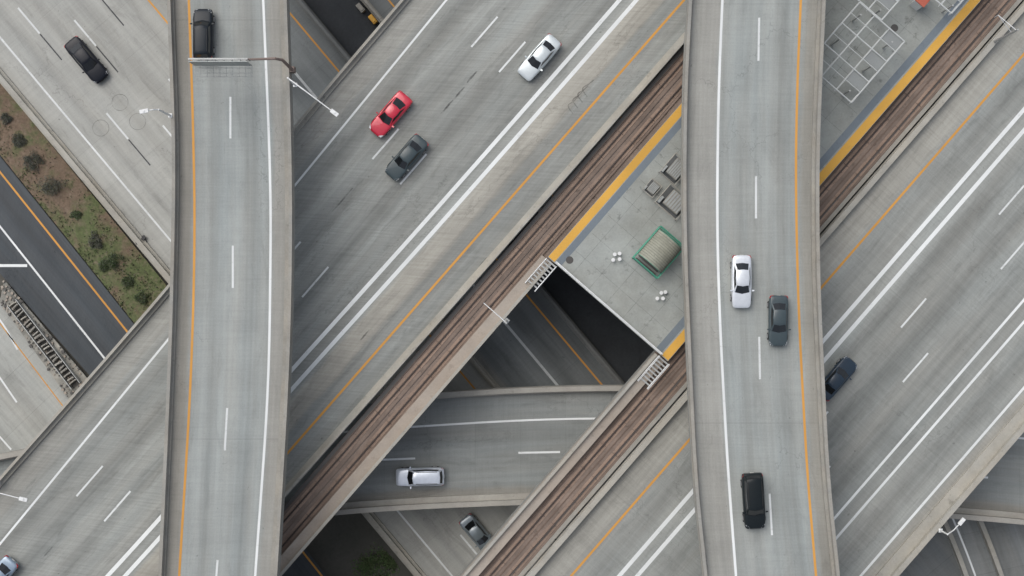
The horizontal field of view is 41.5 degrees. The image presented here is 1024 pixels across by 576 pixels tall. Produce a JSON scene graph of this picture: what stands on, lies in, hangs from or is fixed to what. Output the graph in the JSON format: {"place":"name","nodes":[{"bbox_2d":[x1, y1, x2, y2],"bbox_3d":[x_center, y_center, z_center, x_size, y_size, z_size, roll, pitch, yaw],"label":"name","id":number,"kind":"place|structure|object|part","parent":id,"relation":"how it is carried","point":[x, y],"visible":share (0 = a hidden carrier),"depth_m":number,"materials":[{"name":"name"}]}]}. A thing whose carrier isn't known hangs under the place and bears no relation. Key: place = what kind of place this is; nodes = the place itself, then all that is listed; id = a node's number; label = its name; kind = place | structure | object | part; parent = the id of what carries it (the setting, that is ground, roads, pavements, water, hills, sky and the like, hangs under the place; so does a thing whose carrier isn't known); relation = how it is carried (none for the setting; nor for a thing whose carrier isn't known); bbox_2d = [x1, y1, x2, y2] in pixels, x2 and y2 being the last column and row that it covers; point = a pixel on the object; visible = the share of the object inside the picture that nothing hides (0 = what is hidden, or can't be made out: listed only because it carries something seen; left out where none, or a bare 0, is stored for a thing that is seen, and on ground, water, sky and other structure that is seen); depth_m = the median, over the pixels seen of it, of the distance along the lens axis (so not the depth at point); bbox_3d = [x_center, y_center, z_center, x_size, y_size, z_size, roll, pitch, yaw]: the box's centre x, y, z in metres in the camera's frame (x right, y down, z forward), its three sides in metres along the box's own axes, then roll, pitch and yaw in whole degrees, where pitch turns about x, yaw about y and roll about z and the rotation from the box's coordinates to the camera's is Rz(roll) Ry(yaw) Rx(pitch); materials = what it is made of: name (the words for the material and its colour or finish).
{"place":"outdoors","nodes":[
{"label":"outdoors","id":0,"kind":"place"},
{"bbox_2d":[0,304,68,452],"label":"road","id":1,"kind":"structure","parent":0,"point":[25,419],"depth_m":143.65,"materials":[{"name":"concrete"}]},
{"bbox_2d":[0,319,17,449],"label":"road marking","id":2,"kind":"object","parent":1,"relation":"on","point":[15,400],"visible":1,"depth_m":143.64,"materials":[{"name":"white paint"}]},
{"bbox_2d":[0,323,62,405],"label":"road marking","id":3,"kind":"object","parent":1,"relation":"on","point":[33,367],"visible":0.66,"depth_m":143.64,"materials":[{"name":"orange paint"}]},
{"bbox_2d":[0,280,86,397],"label":"traffic island","id":4,"kind":"structure","parent":1,"relation":"on","point":[82,377],"depth_m":143.48,"materials":[{"name":"concrete"}]},
{"bbox_2d":[1,280,85,396],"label":"rubble","id":5,"kind":"object","parent":4,"relation":"on","point":[35,330],"visible":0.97,"depth_m":143.35,"materials":[{"name":"stone"}]},
{"bbox_2d":[7,299,81,388],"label":"crash cushion","id":6,"kind":"object","parent":4,"relation":"on","point":[43,343],"visible":1,"depth_m":143.05,"materials":[{"name":"metal"}]},
{"bbox_2d":[0,84,166,322],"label":"verge ground","id":7,"kind":"structure","parent":0,"point":[21,122],"depth_m":143.24,"materials":[{"name":"green plant"}]},
{"bbox_2d":[0,112,12,124],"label":"bush","id":8,"kind":"object","parent":7,"relation":"on","point":[4,116],"visible":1,"depth_m":142.88,"materials":[{"name":"green plant"}]},
{"bbox_2d":[11,132,26,147],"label":"bush","id":9,"kind":"object","parent":7,"relation":"on","point":[19,142],"visible":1,"depth_m":142.80,"materials":[{"name":"green plant"}]},
{"bbox_2d":[22,149,44,171],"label":"bush","id":10,"kind":"object","parent":7,"relation":"on","point":[28,160],"visible":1,"depth_m":142.71,"materials":[{"name":"green plant"}]},
{"bbox_2d":[36,175,66,195],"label":"bush","id":11,"kind":"object","parent":7,"relation":"on","point":[55,189],"visible":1,"depth_m":142.58,"materials":[{"name":"green plant"}]},
{"bbox_2d":[69,210,81,219],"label":"bush","id":12,"kind":"object","parent":7,"relation":"on","point":[75,213],"visible":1,"depth_m":142.93,"materials":[{"name":"green plant"}]},
{"bbox_2d":[87,230,102,248],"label":"bush","id":13,"kind":"object","parent":7,"relation":"on","point":[97,239],"visible":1,"depth_m":142.75,"materials":[{"name":"green plant"}]},
{"bbox_2d":[98,260,109,271],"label":"bush","id":14,"kind":"object","parent":7,"relation":"on","point":[103,268],"visible":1,"depth_m":142.96,"materials":[{"name":"green plant"}]},
{"bbox_2d":[102,251,124,270],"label":"bush","id":15,"kind":"object","parent":7,"relation":"on","point":[109,261],"visible":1,"depth_m":142.71,"materials":[{"name":"green plant"}]},
{"bbox_2d":[121,275,135,289],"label":"bush","id":16,"kind":"object","parent":7,"relation":"on","point":[131,279],"visible":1,"depth_m":142.84,"materials":[{"name":"green plant"}]},
{"bbox_2d":[134,290,148,304],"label":"bush","id":17,"kind":"object","parent":7,"relation":"on","point":[144,300],"visible":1,"depth_m":142.90,"materials":[{"name":"green plant"}]},
{"bbox_2d":[0,157,325,575],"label":"road","id":18,"kind":"structure","parent":0,"point":[66,282],"depth_m":143.70,"materials":[{"name":"grey asphalt"}]},
{"bbox_2d":[0,226,104,358],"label":"road marking","id":19,"kind":"object","parent":18,"relation":"on","point":[43,281],"visible":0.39,"depth_m":143.69,"materials":[{"name":"white paint"}]},
{"bbox_2d":[0,171,322,575],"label":"road marking","id":20,"kind":"object","parent":18,"relation":"on","point":[93,289],"visible":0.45,"depth_m":143.69,"materials":[{"name":"orange paint"}]},
{"bbox_2d":[0,0,616,575],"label":"road","id":21,"kind":"structure","parent":0,"point":[134,48],"depth_m":143.50,"materials":[{"name":"concrete"}]},
{"bbox_2d":[64,36,107,83],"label":"car","id":22,"kind":"object","parent":21,"relation":"on","point":[87,61],"visible":1,"depth_m":142.50,"materials":[{"name":"paint"}]},
{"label":"rear window","id":23,"kind":"part","parent":22,"relation":"part of","materials":[{"name":"grey glass"}]},
{"bbox_2d":[0,68,426,575],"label":"concrete barrier","id":24,"kind":"object","parent":21,"relation":"on","point":[152,257],"visible":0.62,"depth_m":143.06,"materials":[{"name":"grey concrete"}]},
{"bbox_2d":[0,7,557,575],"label":"road marking","id":25,"kind":"object","parent":21,"relation":"on","point":[170,239],"visible":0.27,"depth_m":143.49,"materials":[{"name":"white paint"}]},
{"bbox_2d":[40,0,555,539],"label":"road marking","id":26,"kind":"object","parent":21,"relation":"on","point":[106,58],"visible":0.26,"depth_m":143.49,"materials":[{"name":"white paint"}]},
{"bbox_2d":[148,0,602,512],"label":"road marking","id":27,"kind":"object","parent":21,"relation":"on","point":[528,297],"visible":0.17,"depth_m":143.49,"materials":[{"name":"orange paint"}]},
{"bbox_2d":[295,0,624,384],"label":"concrete barrier","id":28,"kind":"object","parent":21,"relation":"on","point":[542,290],"visible":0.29,"depth_m":143.20,"materials":[{"name":"grey concrete"}]},
{"bbox_2d":[439,319,500,387],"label":"concrete barrier","id":29,"kind":"object","parent":21,"relation":"on","point":[484,373],"visible":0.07,"depth_m":143.20,"materials":[{"name":"grey concrete"}]},
{"bbox_2d":[459,513,491,549],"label":"car","id":30,"kind":"object","parent":21,"relation":"on","point":[474,529],"visible":0.73,"depth_m":142.41,"materials":[{"name":"paint"}]},
{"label":"rear window","id":31,"kind":"part","parent":30,"relation":"part of","materials":[{"name":"black glass"}]},
{"bbox_2d":[350,542,399,575],"bbox_3d":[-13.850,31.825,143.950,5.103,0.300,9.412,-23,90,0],"label":"tree","id":32,"kind":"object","parent":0,"point":[366,564],"depth_m":144.01,"materials":[{"name":"green plant"}]},
{"bbox_2d":[304,0,653,382],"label":"ground gap","id":33,"kind":"object","parent":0,"point":[624,350],"visible":0.21,"depth_m":144.05,"materials":[{"name":"concrete"}]},
{"bbox_2d":[355,3,365,13],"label":"equipment box","id":34,"kind":"object","parent":33,"relation":"on","point":[359,6],"visible":1,"depth_m":143.30,"materials":[{"name":"metal"}]},
{"bbox_2d":[368,14,377,24],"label":"equipment box","id":35,"kind":"object","parent":33,"relation":"on","point":[371,17],"visible":1,"depth_m":143.30,"materials":[{"name":"yellow metal"}]},
{"bbox_2d":[0,0,1022,575],"bbox_3d":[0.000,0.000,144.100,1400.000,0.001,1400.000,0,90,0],"label":"ground","id":36,"kind":"structure","parent":0,"point":[338,544],"depth_m":144.10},
{"bbox_2d":[158,0,294,575],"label":"flyover bridge","id":37,"kind":"structure","parent":36,"relation":"on","point":[230,336],"depth_m":122.50,"materials":[{"name":"concrete"}]},
{"bbox_2d":[139,108,171,117],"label":"street lamp","id":38,"kind":"object","parent":37,"relation":"on","point":[146,110],"visible":1,"depth_m":117.10,"materials":[{"name":"white metal"}]},
{"bbox_2d":[190,9,214,57],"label":"car","id":39,"kind":"object","parent":37,"relation":"on","point":[203,31],"visible":0.88,"depth_m":121.10,"materials":[{"name":"paint"}]},
{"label":"rear window","id":40,"kind":"part","parent":39,"relation":"part of","materials":[{"name":"black glass"}]},
{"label":"side window","id":41,"kind":"part","parent":39,"relation":"part of","materials":[{"name":"black glass"}]},
{"bbox_2d":[188,57,295,76],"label":"sign gantry","id":42,"kind":"object","parent":37,"relation":"on","point":[292,69],"visible":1,"depth_m":116.75,"materials":[{"name":"metal"}]},
{"bbox_2d":[287,77,338,116],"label":"street lamp","id":43,"kind":"object","parent":37,"relation":"on","point":[334,112],"visible":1,"depth_m":116.96,"materials":[{"name":"white metal"}]},
{"bbox_2d":[0,0,686,575],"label":"freeway bridge","id":44,"kind":"structure","parent":36,"relation":"on","point":[388,272],"depth_m":130.00,"materials":[{"name":"concrete"}]},
{"bbox_2d":[0,555,18,575],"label":"car","id":45,"kind":"object","parent":44,"relation":"on","point":[9,565],"visible":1,"depth_m":128.99,"materials":[{"name":"paint"}]},
{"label":"rear window","id":46,"kind":"part","parent":45,"relation":"part of","materials":[{"name":"black glass"}]},
{"bbox_2d":[0,493,27,501],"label":"street lamp","id":47,"kind":"object","parent":44,"relation":"on","point":[20,498],"visible":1,"depth_m":125.32,"materials":[{"name":"white metal"}]},
{"bbox_2d":[369,90,412,137],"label":"car","id":48,"kind":"object","parent":44,"relation":"on","point":[391,113],"visible":1,"depth_m":129.03,"materials":[{"name":"paint"}]},
{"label":"rear window","id":49,"kind":"part","parent":48,"relation":"part of","materials":[{"name":"black glass"}]},
{"bbox_2d":[385,133,428,180],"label":"car","id":50,"kind":"object","parent":44,"relation":"on","point":[407,156],"visible":1,"depth_m":129.00,"materials":[{"name":"paint"}]},
{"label":"side window","id":51,"kind":"part","parent":50,"relation":"part of","materials":[{"name":"black glass"}]},
{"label":"rear window","id":52,"kind":"part","parent":50,"relation":"part of","materials":[{"name":"black glass"}]},
{"bbox_2d":[518,33,561,80],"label":"car","id":53,"kind":"object","parent":44,"relation":"on","point":[539,57],"visible":1,"depth_m":129.00,"materials":[{"name":"paint"}]},
{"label":"rear window","id":54,"kind":"part","parent":53,"relation":"part of","materials":[{"name":"black glass"}]},
{"bbox_2d":[280,50,683,575],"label":"rail viaduct","id":55,"kind":"object","parent":36,"relation":"on","point":[403,423],"visible":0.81,"depth_m":130.15,"materials":[{"name":"concrete"}]},
{"bbox_2d":[281,52,683,552],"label":"railway track","id":56,"kind":"structure","parent":55,"relation":"on","point":[481,293],"depth_m":130.10,"materials":[{"name":"metal"}]},
{"bbox_2d":[284,46,683,511],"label":"cable trough","id":57,"kind":"object","parent":55,"relation":"on","point":[483,279],"visible":0.84,"depth_m":130.05,"materials":[{"name":"concrete"}]},
{"bbox_2d":[484,303,509,323],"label":"catenary pole","id":58,"kind":"object","parent":55,"relation":"attached to","point":[506,320],"visible":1,"depth_m":123.66,"materials":[{"name":"metal"}]},
{"bbox_2d":[285,76,680,531],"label":"overhead wire","id":59,"kind":"object","parent":58,"relation":"hanging from","point":[482,304],"visible":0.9,"depth_m":124.07,"materials":[{"name":"metal"}]},
{"bbox_2d":[525,258,556,291],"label":"steel stair","id":60,"kind":"object","parent":55,"relation":"on","point":[548,271],"visible":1,"depth_m":129.19,"materials":[{"name":"grey metal"}]},
{"bbox_2d":[0,384,1023,524],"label":"ramp bridge","id":61,"kind":"structure","parent":36,"relation":"on","point":[502,446],"depth_m":137.00,"materials":[{"name":"concrete"}]},
{"bbox_2d":[396,466,444,488],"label":"car","id":62,"kind":"object","parent":61,"relation":"on","point":[422,476],"visible":1,"depth_m":135.59,"materials":[{"name":"paint"}]},
{"bbox_2d":[459,0,1015,575],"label":"rail viaduct","id":63,"kind":"object","parent":36,"relation":"on","point":[557,474],"visible":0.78,"depth_m":130.15,"materials":[{"name":"concrete"}]},
{"bbox_2d":[637,355,669,389],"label":"steel stair","id":64,"kind":"object","parent":63,"relation":"on","point":[651,371],"visible":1,"depth_m":129.20,"materials":[{"name":"silver metal"}]},
{"bbox_2d":[482,0,1016,575],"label":"railway track","id":65,"kind":"structure","parent":63,"relation":"on","point":[680,356],"depth_m":130.10,"materials":[{"name":"metal"}]},
{"bbox_2d":[518,0,1021,575],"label":"cable trough","id":66,"kind":"object","parent":63,"relation":"on","point":[824,224],"visible":0.77,"depth_m":129.85,"materials":[{"name":"concrete"}]},
{"bbox_2d":[994,15,1018,42],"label":"catenary pole","id":67,"kind":"object","parent":63,"relation":"attached to","point":[1006,35],"visible":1,"depth_m":124.57,"materials":[{"name":"metal"}]},
{"bbox_2d":[510,1,1008,575],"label":"overhead wire","id":68,"kind":"object","parent":67,"relation":"hanging from","point":[820,219],"visible":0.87,"depth_m":124.58,"materials":[{"name":"metal"}]},
{"bbox_2d":[681,0,839,575],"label":"flyover bridge","id":69,"kind":"structure","parent":36,"relation":"on","point":[751,117],"depth_m":122.50,"materials":[{"name":"concrete"}]},
{"bbox_2d":[730,255,753,307],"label":"car","id":70,"kind":"object","parent":69,"relation":"on","point":[741,290],"visible":1,"depth_m":121.50,"materials":[{"name":"paint"}]},
{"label":"side window","id":71,"kind":"part","parent":70,"relation":"part of","materials":[{"name":"black glass"}]},
{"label":"rear window","id":72,"kind":"part","parent":70,"relation":"part of","materials":[{"name":"black glass"}]},
{"bbox_2d":[740,472,767,528],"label":"car","id":73,"kind":"object","parent":69,"relation":"on","point":[753,499],"visible":1,"depth_m":121.10,"materials":[{"name":"paint"}]},
{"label":"side window","id":74,"kind":"part","parent":73,"relation":"part of","materials":[{"name":"black glass"}]},
{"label":"rear window","id":75,"kind":"part","parent":73,"relation":"part of","materials":[{"name":"black glass"}]},
{"bbox_2d":[767,295,790,345],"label":"car","id":76,"kind":"object","parent":69,"relation":"on","point":[777,329],"visible":1,"depth_m":121.50,"materials":[{"name":"paint"}]},
{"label":"side window","id":77,"kind":"part","parent":76,"relation":"part of","materials":[{"name":"black glass"}]},
{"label":"rear window","id":78,"kind":"part","parent":76,"relation":"part of","materials":[{"name":"black glass"}]},
{"bbox_2d":[548,0,980,360],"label":"station platform","id":79,"kind":"structure","parent":36,"relation":"on","point":[625,215],"depth_m":129.10,"materials":[{"name":"concrete"}]},
{"bbox_2d":[566,256,572,263],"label":"manhole cover","id":80,"kind":"object","parent":79,"relation":"on","point":[569,259],"visible":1,"depth_m":129.07,"materials":[{"name":"metal"}]},
{"bbox_2d":[642,178,661,197],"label":"louvre cabinet","id":81,"kind":"object","parent":79,"relation":"on","point":[651,188],"visible":1,"depth_m":128.51,"materials":[{"name":"metal"}]},
{"bbox_2d":[632,226,681,278],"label":"stair enclosure","id":82,"kind":"object","parent":79,"relation":"on","point":[660,251],"visible":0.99,"depth_m":126.47,"materials":[{"name":"green paint"}]},
{"bbox_2d":[654,183,680,219],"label":"louvre cabinet","id":83,"kind":"object","parent":79,"relation":"on","point":[668,200],"visible":0.78,"depth_m":128.30,"materials":[{"name":"metal"}]},
{"bbox_2d":[658,152,680,184],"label":"louvre cabinet","id":84,"kind":"object","parent":79,"relation":"on","point":[670,171],"visible":0.68,"depth_m":128.16,"materials":[{"name":"metal"}]},
{"bbox_2d":[822,2,904,103],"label":"platform canopy","id":85,"kind":"object","parent":79,"relation":"on","point":[874,61],"visible":0.86,"depth_m":125.90,"materials":[{"name":"metal"}]},
{"bbox_2d":[858,0,899,21],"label":"platform canopy","id":86,"kind":"object","parent":79,"relation":"on","point":[889,5],"visible":0.99,"depth_m":125.98,"materials":[{"name":"metal"}]},
{"bbox_2d":[891,24,897,31],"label":"manhole cover","id":87,"kind":"object","parent":79,"relation":"on","point":[894,27],"visible":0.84,"depth_m":129.07,"materials":[{"name":"metal"}]},
{"bbox_2d":[909,0,929,10],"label":"ticket kiosk","id":88,"kind":"object","parent":79,"relation":"on","point":[916,5],"visible":1,"depth_m":127.35,"materials":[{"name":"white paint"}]},
{"bbox_2d":[935,0,963,15],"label":"platform canopy","id":89,"kind":"object","parent":79,"relation":"on","point":[955,8],"visible":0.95,"depth_m":125.87,"materials":[{"name":"metal"}]},
{"bbox_2d":[525,0,1023,575],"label":"freeway bridge","id":90,"kind":"structure","parent":36,"relation":"on","point":[923,276],"depth_m":130.00,"materials":[{"name":"concrete"}]},
{"bbox_2d":[825,356,856,401],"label":"car","id":91,"kind":"object","parent":90,"relation":"on","point":[839,374],"visible":0.8,"depth_m":128.98,"materials":[{"name":"paint"}]},
{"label":"rear window","id":92,"kind":"part","parent":91,"relation":"part of","materials":[{"name":"black glass"}]},
{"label":"side window","id":93,"kind":"part","parent":91,"relation":"part of","materials":[{"name":"black glass"}]},
{"bbox_2d":[938,517,964,534],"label":"street lamp","id":94,"kind":"object","parent":90,"relation":"on","point":[961,522],"visible":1,"depth_m":126.47,"materials":[{"name":"grey metal"}]},
{"bbox_2d":[360,0,960,575],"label":"road","id":95,"kind":"structure","parent":0,"point":[934,556],"depth_m":143.50,"materials":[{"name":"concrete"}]},
{"bbox_2d":[361,0,541,211],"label":"concrete barrier","id":96,"kind":"object","parent":95,"relation":"on","point":[373,11],"visible":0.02,"depth_m":143.20,"materials":[{"name":"grey concrete"}]},
{"bbox_2d":[942,518,1023,575],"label":"road","id":97,"kind":"structure","parent":0,"point":[1007,540],"depth_m":143.47,"materials":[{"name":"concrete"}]},
{"bbox_2d":[943,521,968,575],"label":"concrete barrier","id":98,"kind":"object","parent":97,"relation":"on","point":[956,551],"visible":0.2,"depth_m":142.60,"materials":[{"name":"grey concrete"}]},
{"bbox_2d":[952,519,975,575],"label":"road marking","id":99,"kind":"object","parent":97,"relation":"on","point":[959,534],"visible":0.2,"depth_m":143.46,"materials":[{"name":"white paint"}]},
{"bbox_2d":[977,521,1003,575],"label":"concrete barrier","id":100,"kind":"object","parent":97,"relation":"on","point":[990,548],"visible":0.18,"depth_m":142.60,"materials":[{"name":"grey concrete"}]}
]}

